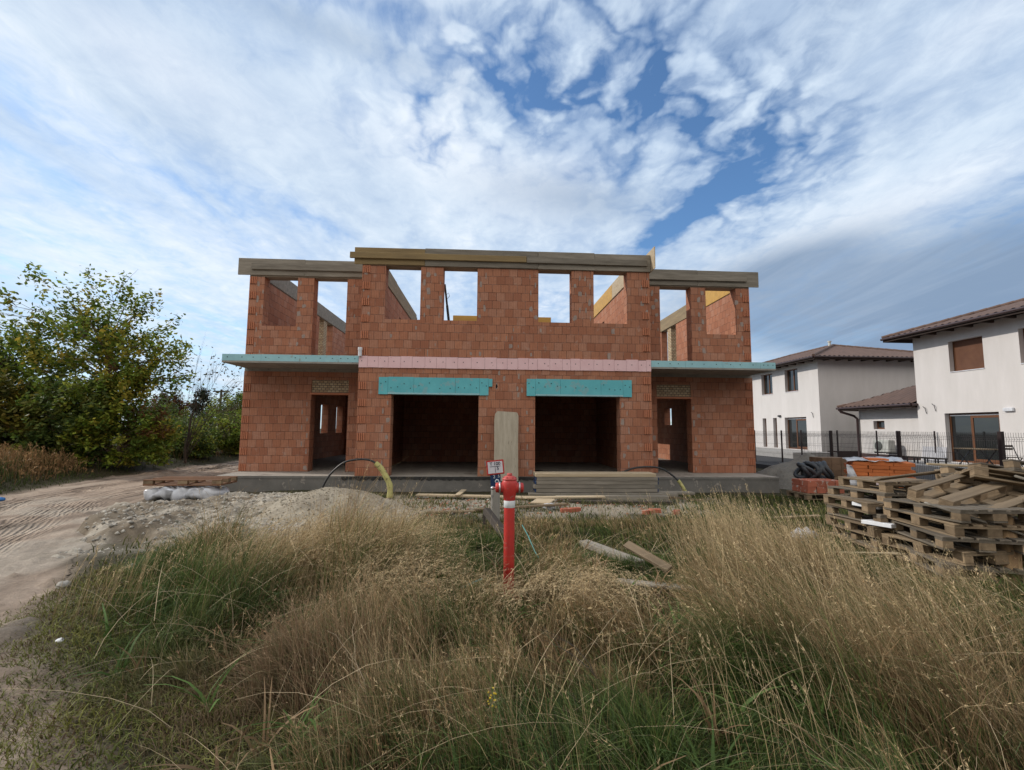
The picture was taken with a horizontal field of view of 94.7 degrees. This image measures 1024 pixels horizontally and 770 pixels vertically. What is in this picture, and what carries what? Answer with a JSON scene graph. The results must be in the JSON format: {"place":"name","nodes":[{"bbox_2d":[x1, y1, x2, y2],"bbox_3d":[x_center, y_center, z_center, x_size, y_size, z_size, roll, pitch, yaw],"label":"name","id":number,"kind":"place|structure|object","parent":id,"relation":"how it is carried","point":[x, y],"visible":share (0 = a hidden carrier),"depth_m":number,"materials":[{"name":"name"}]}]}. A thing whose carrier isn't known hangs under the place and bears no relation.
{"place":"outdoors","nodes":[
{"label":"outdoors","id":0,"kind":"place"},
{"bbox_2d":[0,461,239,769],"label":"dirt road","id":1,"kind":"structure","parent":0,"point":[39,527],"depth_m":6.41,"materials":[{"name":"soil"}]},
{"bbox_2d":[55,580,70,588],"bbox_3d":[-4.890,2.180,5.133,0.129,0.100,0.155,2,-5,-14],"label":"stone","id":2,"kind":"object","parent":1,"relation":"on","point":[64,583],"visible":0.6,"depth_m":5.10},
{"bbox_2d":[0,429,1023,769],"bbox_3d":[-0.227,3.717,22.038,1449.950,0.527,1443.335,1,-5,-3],"label":"ground","id":3,"kind":"structure","parent":0,"point":[118,547],"depth_m":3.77,"materials":[{"name":"plant"}]},
{"bbox_2d":[0,368,68,453],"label":"shrub","id":4,"kind":"object","parent":3,"relation":"on","point":[8,393],"visible":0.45,"depth_m":16.91,"materials":[{"name":"green plant"}]},
{"bbox_2d":[0,314,86,402],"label":"tree","id":5,"kind":"object","parent":3,"relation":"on","point":[6,363],"visible":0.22,"depth_m":19.21,"materials":[{"name":"green plant"}]},
{"bbox_2d":[0,368,132,466],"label":"shrub","id":6,"kind":"object","parent":3,"relation":"on","point":[67,411],"visible":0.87,"depth_m":16.89,"materials":[{"name":"green plant"}]},
{"bbox_2d":[0,261,203,460],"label":"tree","id":7,"kind":"object","parent":3,"relation":"on","point":[112,342],"visible":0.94,"depth_m":19.09,"materials":[{"name":"green plant"}]},
{"bbox_2d":[0,439,234,494],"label":"verge weeds","id":8,"kind":"object","parent":3,"relation":"on","point":[18,462],"visible":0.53,"depth_m":15.08,"materials":[{"name":"brown plant"}]},
{"bbox_2d":[74,355,187,468],"bbox_3d":[-14.446,1.179,17.979,3.291,4.640,3.154,1,-5,-3],"label":"shrub","id":9,"kind":"object","parent":3,"relation":"on","point":[151,425],"visible":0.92,"depth_m":17.77,"materials":[{"name":"green plant"}]},
{"bbox_2d":[112,394,172,452],"bbox_3d":[-19.703,2.393,25.834,4.092,3.864,3.211,-4,-7,40],"label":"hedge bush","id":10,"kind":"object","parent":3,"relation":"on","point":[159,401],"visible":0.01,"depth_m":26.02,"materials":[{"name":"green plant"}]},
{"bbox_2d":[148,389,191,416],"bbox_3d":[-26.143,2.566,35.618,3.479,4.624,2.900,1,-5,-3],"label":"tree","id":11,"kind":"object","parent":3,"relation":"on","point":[176,400],"visible":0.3,"depth_m":35.53,"materials":[{"name":"green plant"}]},
{"bbox_2d":[143,486,229,500],"bbox_3d":[-7.842,2.601,11.398,1.900,0.386,1.152,1,-5,-3],"label":"foil pack","id":12,"kind":"object","parent":3,"relation":"on","point":[168,493],"visible":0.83,"depth_m":11.04,"materials":[{"name":"plastic"}]},
{"bbox_2d":[143,476,237,485],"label":"pallet","id":13,"kind":"object","parent":12,"relation":"on","point":[194,480],"visible":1,"depth_m":11.28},
{"bbox_2d":[51,491,327,557],"bbox_3d":[-5.794,2.453,9.012,5.565,0.425,5.396,1,-5,-3],"label":"rubble","id":14,"kind":"object","parent":3,"relation":"on","point":[116,522],"visible":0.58,"depth_m":8.01,"materials":[{"name":"gravel"}]},
{"bbox_2d":[158,401,221,453],"bbox_3d":[-17.938,2.515,25.276,4.236,3.455,3.486,1,-5,-3],"label":"hedge bush","id":15,"kind":"object","parent":3,"relation":"on","point":[188,413],"visible":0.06,"depth_m":25.44,"materials":[{"name":"green plant"}]},
{"bbox_2d":[163,409,222,458],"bbox_3d":[-16.213,2.614,23.279,3.672,2.863,3.086,-1,-6,16],"label":"hedge bush","id":16,"kind":"object","parent":3,"relation":"on","point":[203,447],"visible":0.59,"depth_m":22.96,"materials":[{"name":"green plant"}]},
{"bbox_2d":[189,387,216,427],"bbox_3d":[-25.311,2.747,38.528,4.407,5.262,4.402,1,-5,-3],"label":"conifer","id":17,"kind":"object","parent":3,"relation":"on","point":[201,394],"visible":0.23,"depth_m":38.44,"materials":[{"name":"green plant"}]},
{"bbox_2d":[167,332,242,463],"bbox_3d":[-13.109,0.483,20.930,4.118,5.934,2.038,0,-5,10],"label":"bare shrub","id":18,"kind":"object","parent":3,"relation":"on","point":[187,443],"visible":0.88,"depth_m":20.68,"materials":[{"name":"green plant"}]},
{"bbox_2d":[202,402,241,454],"bbox_3d":[-16.008,2.705,26.521,4.080,3.455,3.418,1,-5,-3],"label":"hedge bush","id":19,"kind":"object","parent":3,"relation":"on","point":[230,442],"visible":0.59,"depth_m":25.82,"materials":[{"name":"green plant"}]},
{"bbox_2d":[202,389,242,435],"bbox_3d":[-20.945,2.669,37.018,5.767,4.771,3.971,1,-5,-3],"label":"tree","id":20,"kind":"object","parent":3,"relation":"on","point":[229,400],"visible":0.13,"depth_m":36.27,"materials":[{"name":"green plant"}]},
{"bbox_2d":[244,487,421,527],"bbox_3d":[-3.735,2.426,9.583,4.283,0.731,3.801,1,-5,-3],"label":"gravel pile","id":21,"kind":"object","parent":3,"relation":"on","point":[280,505],"visible":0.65,"depth_m":8.92,"materials":[{"name":"gravel"}]},
{"bbox_2d":[328,606,370,734],"bbox_3d":[-0.950,1.702,2.780,0.236,0.662,0.197,-4,-7,39],"label":"dry weed","id":22,"kind":"object","parent":3,"relation":"on","point":[356,664],"visible":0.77,"depth_m":2.77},
{"bbox_2d":[321,458,392,497],"bbox_3d":[-3.983,2.393,12.136,1.844,1.005,0.161,1,-5,-3],"label":"conduit","id":23,"kind":"object","parent":3,"relation":"on","point":[381,469],"visible":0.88,"depth_m":12.12,"materials":[{"name":"yellow plastic"}]},
{"bbox_2d":[427,510,481,513],"bbox_3d":[-1.119,2.603,9.685,1.258,0.047,0.125,1,-5,-8],"label":"plank","id":24,"kind":"object","parent":3,"relation":"on","point":[453,511],"visible":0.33,"depth_m":9.65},
{"bbox_2d":[474,503,567,510],"bbox_3d":[0.213,2.582,9.991,2.070,0.048,0.124,2,-5,-19],"label":"plank","id":25,"kind":"object","parent":24,"relation":"on","point":[539,505],"visible":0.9,"depth_m":10.04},
{"bbox_2d":[530,498,554,503],"bbox_3d":[0.700,2.635,10.684,0.450,0.038,0.623,-2,-6,16],"label":"wide board","id":26,"kind":"object","parent":25,"relation":"on","point":[539,501],"visible":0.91,"depth_m":10.57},
{"bbox_2d":[416,493,524,498],"bbox_3d":[-0.883,2.798,11.859,3.117,0.046,0.246,0,-5,7],"label":"plank","id":27,"kind":"object","parent":3,"relation":"on","point":[463,495],"visible":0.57,"depth_m":11.83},
{"bbox_2d":[485,687,499,733],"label":"wildflower","id":28,"kind":"object","parent":3,"relation":"on","point":[492,705],"visible":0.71,"depth_m":2.58,"materials":[{"name":"yellow plant"}]},
{"bbox_2d":[483,508,503,539],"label":"dark beam","id":29,"kind":"structure","parent":3,"relation":"on","point":[489,514],"depth_m":7.79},
{"bbox_2d":[486,459,504,519],"bbox_3d":[-0.322,2.090,8.866,0.355,1.381,0.128,1,-5,-3],"label":"hydrant sign","id":30,"kind":"object","parent":3,"relation":"on","point":[495,469],"visible":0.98,"depth_m":8.85,"materials":[{"name":"metal"}]},
{"bbox_2d":[217,246,779,492],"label":"unfinished house","id":31,"kind":"structure","parent":3,"relation":"on","point":[609,379],"depth_m":14.82,"materials":[{"name":"brick"}]},
{"bbox_2d":[445,284,449,319],"bbox_3d":[-1.976,-1.978,14.912,0.414,2.465,0.140,1,-5,-3],"label":"steel prop","id":32,"kind":"object","parent":31,"relation":"on","point":[447,310],"visible":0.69,"depth_m":14.93,"materials":[{"name":"grey metal"}]},
{"bbox_2d":[494,411,518,480],"bbox_3d":[-0.167,1.755,13.631,0.710,2.010,0.070,1,-12,-3],"label":"weathered board","id":33,"kind":"object","parent":31,"relation":"on","point":[506,437],"visible":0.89,"depth_m":13.62,"materials":[{"name":"wood"}]},
{"bbox_2d":[491,473,523,600],"bbox_3d":[-0.046,1.631,4.949,0.341,1.391,0.216,3,-6,-25],"label":"fire hydrant","id":34,"kind":"object","parent":3,"relation":"on","point":[509,487],"visible":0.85,"depth_m":4.93,"materials":[{"name":"metal"}]},
{"bbox_2d":[407,496,684,516],"bbox_3d":[0.541,2.822,11.132,6.146,0.188,3.241,1,-5,-3],"label":"rubble","id":35,"kind":"object","parent":3,"relation":"on","point":[480,501],"visible":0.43,"depth_m":10.86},
{"bbox_2d":[524,495,605,498],"bbox_3d":[1.301,2.734,11.482,2.003,0.046,0.204,2,-5,-10],"label":"plank","id":36,"kind":"object","parent":3,"relation":"on","point":[560,497],"visible":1,"depth_m":11.42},
{"bbox_2d":[539,627,601,717],"bbox_3d":[0.352,1.769,2.928,0.398,0.537,0.121,-2,-6,22],"label":"dry weed","id":37,"kind":"object","parent":3,"relation":"on","point":[593,673],"visible":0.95,"depth_m":2.94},
{"bbox_2d":[528,492,677,496],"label":"timber beam","id":38,"kind":"structure","parent":3,"relation":"on","point":[554,494],"depth_m":12.18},
{"bbox_2d":[533,488,658,492],"bbox_3d":[2.211,2.779,12.532,3.260,0.094,0.523,1,-5,-3],"label":"formwork panel","id":39,"kind":"object","parent":38,"relation":"on","point":[655,490],"visible":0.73,"depth_m":12.27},
{"bbox_2d":[532,483,654,488],"bbox_3d":[2.147,2.678,12.539,3.202,0.095,0.522,1,-5,-3],"label":"formwork panel","id":40,"kind":"object","parent":39,"relation":"on","point":[535,486],"visible":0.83,"depth_m":12.28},
{"bbox_2d":[533,479,658,484],"bbox_3d":[2.219,2.580,12.552,3.260,0.096,0.524,1,-5,-3],"label":"formwork panel","id":41,"kind":"object","parent":40,"relation":"on","point":[595,482],"visible":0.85,"depth_m":12.29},
{"bbox_2d":[534,476,658,480],"bbox_3d":[2.226,2.481,12.560,3.260,0.096,0.521,1,-5,-3],"label":"formwork panel","id":42,"kind":"object","parent":41,"relation":"on","point":[596,478],"visible":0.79,"depth_m":12.30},
{"bbox_2d":[533,472,655,476],"bbox_3d":[2.184,2.381,12.569,3.203,0.095,0.520,1,-5,-4],"label":"formwork panel","id":43,"kind":"object","parent":42,"relation":"on","point":[593,474],"visible":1,"depth_m":12.34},
{"bbox_2d":[657,491,694,494],"bbox_3d":[4.314,2.861,12.511,1.007,0.067,0.253,0,-5,0],"label":"plank","id":44,"kind":"object","parent":38,"relation":"on","point":[685,493],"visible":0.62,"depth_m":12.39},
{"bbox_2d":[555,495,668,500],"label":"timber beam","id":45,"kind":"structure","parent":3,"relation":"on","point":[634,497],"depth_m":11.81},
{"bbox_2d":[579,539,644,566],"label":"timber beam","id":46,"kind":"structure","parent":3,"relation":"on","point":[593,544],"depth_m":6.53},
{"bbox_2d":[569,500,673,504],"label":"timber beam","id":47,"kind":"structure","parent":3,"relation":"on","point":[629,501],"depth_m":11.28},
{"bbox_2d":[623,541,672,571],"bbox_3d":[1.585,2.006,5.531,0.115,0.048,0.640,-27,25,-29],"label":"plank","id":48,"kind":"object","parent":3,"relation":"on","point":[636,549],"visible":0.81,"depth_m":5.51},
{"bbox_2d":[620,466,688,495],"bbox_3d":[3.381,2.652,13.054,2.922,0.838,0.386,-1,-5,13],"label":"conduit","id":49,"kind":"object","parent":3,"relation":"on","point":[682,486],"visible":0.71,"depth_m":12.94,"materials":[{"name":"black plastic"}]},
{"bbox_2d":[619,578,690,590],"bbox_3d":[1.527,2.089,4.920,0.899,0.036,0.117,-5,-7,27],"label":"plank","id":50,"kind":"object","parent":3,"relation":"on","point":[641,581],"visible":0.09,"depth_m":4.93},
{"bbox_2d":[756,453,845,489],"bbox_3d":[10.223,2.961,16.349,5.646,1.232,4.232,1,-5,-3],"label":"sand pile","id":51,"kind":"object","parent":3,"relation":"on","point":[783,471],"visible":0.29,"depth_m":15.82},
{"bbox_2d":[786,490,848,499],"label":"pallet","id":52,"kind":"object","parent":3,"relation":"on","point":[805,496],"visible":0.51,"depth_m":12.12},
{"bbox_2d":[800,486,816,492],"bbox_3d":[7.586,2.679,12.076,0.236,0.159,0.304,1,-5,-4],"label":"brick","id":53,"kind":"object","parent":52,"relation":"on","point":[803,489],"visible":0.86,"depth_m":11.94,"materials":[{"name":"brick"}]},
{"bbox_2d":[800,480,816,486],"bbox_3d":[7.605,2.522,12.092,0.236,0.159,0.304,1,-5,-3],"label":"brick","id":54,"kind":"object","parent":53,"relation":"on","point":[809,483],"visible":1,"depth_m":11.96,"materials":[{"name":"brick"}]},
{"bbox_2d":[828,532,906,560],"bbox_3d":[5.320,2.325,6.814,0.803,0.148,1.204,-1,-6,7],"label":"pallet","id":55,"kind":"object","parent":3,"relation":"on","point":[857,543],"visible":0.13,"depth_m":6.77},
{"bbox_2d":[834,524,907,548],"bbox_3d":[5.373,2.176,6.805,0.806,0.148,1.204,-2,-8,10],"label":"pallet","id":56,"kind":"object","parent":55,"relation":"on","point":[854,536],"visible":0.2,"depth_m":6.80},
{"bbox_2d":[825,514,909,537],"bbox_3d":[5.283,2.029,6.816,0.803,0.148,1.204,-2,-8,7],"label":"pallet","id":57,"kind":"object","parent":56,"relation":"on","point":[852,523],"visible":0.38,"depth_m":6.72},
{"bbox_2d":[827,504,910,522],"bbox_3d":[5.347,1.885,6.845,0.806,0.148,1.204,0,-8,4],"label":"pallet","id":58,"kind":"object","parent":57,"relation":"on","point":[879,516],"visible":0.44,"depth_m":6.80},
{"bbox_2d":[823,494,909,514],"bbox_3d":[5.303,1.743,6.915,0.803,0.148,1.204,-1,-7,9],"label":"pallet","id":59,"kind":"object","parent":58,"relation":"on","point":[868,507],"visible":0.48,"depth_m":6.70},
{"bbox_2d":[827,486,944,503],"bbox_3d":[5.407,1.595,6.895,0.806,0.148,1.204,0,-7,1],"label":"pallet","id":60,"kind":"object","parent":59,"relation":"on","point":[856,493],"visible":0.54,"depth_m":6.84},
{"bbox_2d":[838,476,950,492],"bbox_3d":[5.527,1.448,6.896,0.803,0.148,1.204,-2,-7,8],"label":"pallet","id":61,"kind":"object","parent":60,"relation":"on","point":[885,486],"visible":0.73,"depth_m":6.75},
{"bbox_2d":[874,470,940,480],"bbox_3d":[5.551,1.247,6.518,1.462,0.031,0.095,-1,-33,-19],"label":"plank","id":62,"kind":"object","parent":61,"relation":"on","point":[907,475],"visible":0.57,"depth_m":6.44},
{"bbox_2d":[861,519,895,527],"bbox_3d":[4.953,1.861,6.329,0.240,0.050,0.360,6,-7,-25],"label":"foam sheet","id":63,"kind":"object","parent":57,"relation":"on","point":[876,523],"visible":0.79,"depth_m":6.26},
{"bbox_2d":[754,430,1023,479],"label":"fence","id":64,"kind":"object","parent":3,"relation":"on","point":[1001,445],"visible":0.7,"depth_m":15.53,"materials":[{"name":"metal"}]},
{"bbox_2d":[885,551,1011,595],"bbox_3d":[5.290,2.232,5.609,0.803,0.148,1.204,3,-6,4],"label":"pallet","id":65,"kind":"object","parent":3,"relation":"on","point":[931,564],"visible":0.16,"depth_m":5.23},
{"bbox_2d":[890,541,1023,582],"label":"pallet","id":66,"kind":"object","parent":65,"relation":"on","point":[979,564],"visible":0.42,"depth_m":5.18,"materials":[{"name":"wood"}]},
{"bbox_2d":[881,532,1023,565],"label":"pallet","id":67,"kind":"object","parent":66,"relation":"on","point":[967,555],"visible":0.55,"depth_m":5.23,"materials":[{"name":"wood"}]},
{"bbox_2d":[889,519,1023,554],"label":"pallet","id":68,"kind":"object","parent":67,"relation":"on","point":[977,544],"visible":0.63,"depth_m":5.16,"materials":[{"name":"wood"}]},
{"bbox_2d":[883,506,1023,538],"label":"pallet","id":69,"kind":"object","parent":68,"relation":"on","point":[956,529],"visible":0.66,"depth_m":5.25,"materials":[{"name":"wood"}]},
{"bbox_2d":[883,498,1023,522],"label":"pallet","id":70,"kind":"object","parent":69,"relation":"on","point":[961,513],"visible":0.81,"depth_m":5.26,"materials":[{"name":"wood"}]},
{"bbox_2d":[907,473,1023,523],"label":"pallet","id":71,"kind":"object","parent":70,"relation":"on","point":[987,492],"visible":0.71,"depth_m":5.77,"materials":[{"name":"wood"}]},
{"bbox_2d":[924,502,1023,535],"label":"plank","id":72,"kind":"object","parent":70,"relation":"on","point":[948,510],"visible":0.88,"depth_m":5.21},
{"bbox_2d":[996,516,1023,600],"bbox_3d":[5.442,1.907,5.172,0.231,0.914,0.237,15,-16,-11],"label":"pallet","id":73,"kind":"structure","parent":3,"relation":"on","point":[1016,563],"depth_m":5.09,"materials":[{"name":"brown wood"}]},
{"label":"pallet","id":74,"kind":"object","parent":3,"relation":"on","visible":0},
{"bbox_2d":[843,456,903,485],"bbox_3d":[10.173,2.424,12.929,1.682,0.878,1.618,-3,-6,30],"label":"foil cover","id":75,"kind":"object","parent":74,"relation":"on","point":[850,471],"visible":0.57,"depth_m":13.05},
{"bbox_2d":[0,0,1023,428],"label":"sky","id":76,"kind":"structure","parent":0,"point":[864,159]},
{"bbox_2d":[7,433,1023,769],"bbox_3d":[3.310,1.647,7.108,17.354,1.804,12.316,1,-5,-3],"label":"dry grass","id":77,"kind":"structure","parent":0,"point":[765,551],"depth_m":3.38,"materials":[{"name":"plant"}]},
{"bbox_2d":[756,447,836,458],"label":"terrace","id":78,"kind":"structure","parent":0,"point":[795,453],"depth_m":27.95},
{"bbox_2d":[816,457,831,463],"bbox_3d":[9.809,2.383,14.838,0.296,0.200,0.300,1,-5,-3],"label":"block","id":79,"kind":"object","parent":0,"point":[826,459],"depth_m":14.70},
{"bbox_2d":[752,341,915,456],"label":"white house","id":80,"kind":"structure","parent":0,"point":[807,391],"depth_m":28.89,"materials":[{"name":"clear paint"}]},
{"bbox_2d":[764,374,772,394],"bbox_3d":[18.379,-0.037,33.776,0.300,1.490,1.300,1,-5,-3],"label":"window","id":81,"kind":"structure","parent":80,"relation":"in","point":[768,389],"depth_m":33.94,"materials":[{"name":"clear glass"}]},
{"bbox_2d":[785,369,797,392],"bbox_3d":[18.524,-0.298,31.078,0.300,1.510,1.330,1,-5,-3],"label":"window","id":82,"kind":"structure","parent":80,"relation":"in","point":[792,375],"depth_m":31.27,"materials":[{"name":"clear glass"}]},
{"bbox_2d":[788,417,807,449],"bbox_3d":[18.602,3.124,30.553,0.110,2.060,2.150,1,-5,-3],"label":"patio door","id":83,"kind":"structure","parent":80,"relation":"in","point":[795,424],"depth_m":30.67,"materials":[{"name":"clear glass"}]},
{"bbox_2d":[846,471,867,475],"bbox_3d":[9.650,2.468,13.188,0.450,0.090,0.330,-2,-6,28],"label":"brick","id":84,"kind":"object","parent":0,"point":[862,473],"visible":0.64,"depth_m":13.00,"materials":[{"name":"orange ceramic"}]},
{"bbox_2d":[853,468,871,471],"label":"brick","id":85,"kind":"object","parent":84,"relation":"on","point":[861,470],"visible":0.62,"depth_m":13.00,"materials":[{"name":"brick"}]},
{"bbox_2d":[846,464,867,468],"bbox_3d":[9.655,2.280,13.201,0.450,0.090,0.330,-3,-6,29],"label":"brick","id":86,"kind":"object","parent":85,"relation":"on","point":[861,466],"visible":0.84,"depth_m":13.03,"materials":[{"name":"brick"}]},
{"bbox_2d":[851,461,872,465],"bbox_3d":[9.763,2.183,13.159,0.450,0.090,0.330,-2,-6,29],"label":"brick","id":87,"kind":"object","parent":86,"relation":"on","point":[861,463],"visible":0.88,"depth_m":13.05,"materials":[{"name":"brick"}]},
{"bbox_2d":[756,455,971,487],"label":"asphalt","id":88,"kind":"structure","parent":0,"point":[762,464],"depth_m":22.99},
{"bbox_2d":[800,430,936,461],"bbox_3d":[15.725,2.862,20.741,6.200,1.710,0.064,1,-5,-3],"label":"fence","id":89,"kind":"object","parent":88,"relation":"on","point":[876,440],"visible":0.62,"depth_m":20.78,"materials":[{"name":"metal"}]},
{"bbox_2d":[880,298,1023,466],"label":"white house","id":90,"kind":"structure","parent":88,"relation":"on","point":[969,372],"depth_m":19.59,"materials":[{"name":"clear paint"}]},
{"bbox_2d":[950,337,984,372],"bbox_3d":[19.130,-1.269,19.760,0.300,1.350,1.420,1,-5,-3],"label":"window","id":91,"kind":"structure","parent":90,"relation":"in","point":[968,354],"depth_m":19.84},
{"bbox_2d":[949,412,999,464],"bbox_3d":[19.196,2.183,19.453,0.110,2.080,2.200,1,-5,-3],"label":"patio door","id":92,"kind":"structure","parent":90,"relation":"in","point":[986,422],"depth_m":19.50,"materials":[{"name":"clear glass"}]},
{"bbox_2d":[836,385,920,459],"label":"garage","id":93,"kind":"structure","parent":0,"point":[894,411],"depth_m":24.15,"materials":[{"name":"white paint"}]},
{"bbox_2d":[873,440,894,453],"bbox_3d":[18.846,3.099,23.704,0.700,0.680,0.960,1,-5,-3],"label":"air conditioner","id":94,"kind":"object","parent":93,"relation":"attached to","point":[887,446],"visible":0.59,"depth_m":23.42,"materials":[{"name":"white plastic"}]},
{"bbox_2d":[905,456,947,463],"bbox_3d":[16.878,3.092,19.224,0.400,0.290,1.500,1,-5,-3],"label":"bench","id":95,"kind":"object","parent":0,"point":[938,459],"visible":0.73,"depth_m":19.05,"materials":[{"name":"black plastic"}]},
{"bbox_2d":[904,460,967,471],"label":"terrace","id":96,"kind":"structure","parent":0,"point":[922,469],"depth_m":18.32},
{"bbox_2d":[922,446,946,460],"bbox_3d":[18.783,3.055,20.959,0.040,0.620,1.140,7,-6,-2],"label":"leaning board","id":97,"kind":"object","parent":96,"relation":"on","point":[942,450],"visible":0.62,"depth_m":20.86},
{"bbox_2d":[953,448,997,464],"bbox_3d":[17.273,2.725,17.519,0.700,0.730,1.100,1,-5,-3],"label":"garden table","id":98,"kind":"object","parent":96,"relation":"on","point":[970,449],"visible":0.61,"depth_m":17.45,"materials":[{"name":"black plastic"}]},
{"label":"pallet","id":99,"kind":"object","parent":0,"visible":0},
{"bbox_2d":[934,467,1023,488],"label":"pallet","id":100,"kind":"object","parent":99,"relation":"on","point":[937,476],"visible":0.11,"depth_m":7.38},
{"bbox_2d":[939,459,1023,476],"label":"pallet","id":101,"kind":"object","parent":100,"relation":"on","point":[1008,464],"visible":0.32,"depth_m":6.17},
{"bbox_2d":[926,463,1023,469],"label":"plank","id":102,"kind":"object","parent":101,"relation":"on","point":[939,464],"visible":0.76,"depth_m":6.59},
{"bbox_2d":[949,465,1023,495],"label":"pallet","id":103,"kind":"object","parent":99,"relation":"on","point":[982,474],"visible":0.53,"depth_m":5.90,"materials":[{"name":"wood"}]},
{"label":"brick","id":104,"kind":"object","parent":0,"visible":0},
{"bbox_2d":[793,461,834,478],"bbox_3d":[8.233,2.354,12.895,0.930,0.568,0.599,1,-5,-3],"label":"pipe coil","id":105,"kind":"object","parent":104,"relation":"on","point":[806,469],"visible":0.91,"depth_m":12.70,"materials":[{"name":"plastic"}]},
{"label":"brick","id":106,"kind":"object","parent":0,"visible":0},
{"bbox_2d":[868,472,889,475],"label":"brick","id":107,"kind":"object","parent":106,"relation":"on","point":[877,474],"visible":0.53,"depth_m":12.84,"materials":[{"name":"brick"}]},
{"bbox_2d":[872,469,893,472],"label":"brick","id":108,"kind":"object","parent":107,"relation":"on","point":[881,471],"visible":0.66,"depth_m":12.81,"materials":[{"name":"brick"}]},
{"bbox_2d":[867,465,888,469],"bbox_3d":[10.069,2.262,12.970,0.450,0.090,0.330,-3,-6,30],"label":"brick","id":109,"kind":"object","parent":108,"relation":"on","point":[878,467],"visible":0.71,"depth_m":12.83,"materials":[{"name":"brick"}]},
{"bbox_2d":[873,462,892,465],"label":"brick","id":110,"kind":"object","parent":109,"relation":"on","point":[882,464],"visible":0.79,"depth_m":12.82,"materials":[{"name":"brick"}]},
{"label":"brick","id":111,"kind":"object","parent":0,"visible":0},
{"bbox_2d":[889,473,910,477],"bbox_3d":[10.467,2.433,12.747,0.450,0.090,0.330,-3,-6,29],"label":"brick","id":112,"kind":"object","parent":111,"relation":"on","point":[891,474],"visible":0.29,"depth_m":12.68,"materials":[{"name":"brick"}]},
{"bbox_2d":[894,470,915,473],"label":"brick","id":113,"kind":"object","parent":112,"relation":"on","point":[904,471],"visible":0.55,"depth_m":12.57,"materials":[{"name":"brick"}]},
{"bbox_2d":[889,466,910,469],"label":"brick","id":114,"kind":"object","parent":113,"relation":"on","point":[898,468],"visible":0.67,"depth_m":12.63,"materials":[{"name":"brick"}]},
{"bbox_2d":[892,462,914,466],"bbox_3d":[10.557,2.148,12.725,0.450,0.090,0.330,-2,-6,29],"label":"brick","id":115,"kind":"object","parent":114,"relation":"on","point":[903,464],"visible":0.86,"depth_m":12.59,"materials":[{"name":"brick"}]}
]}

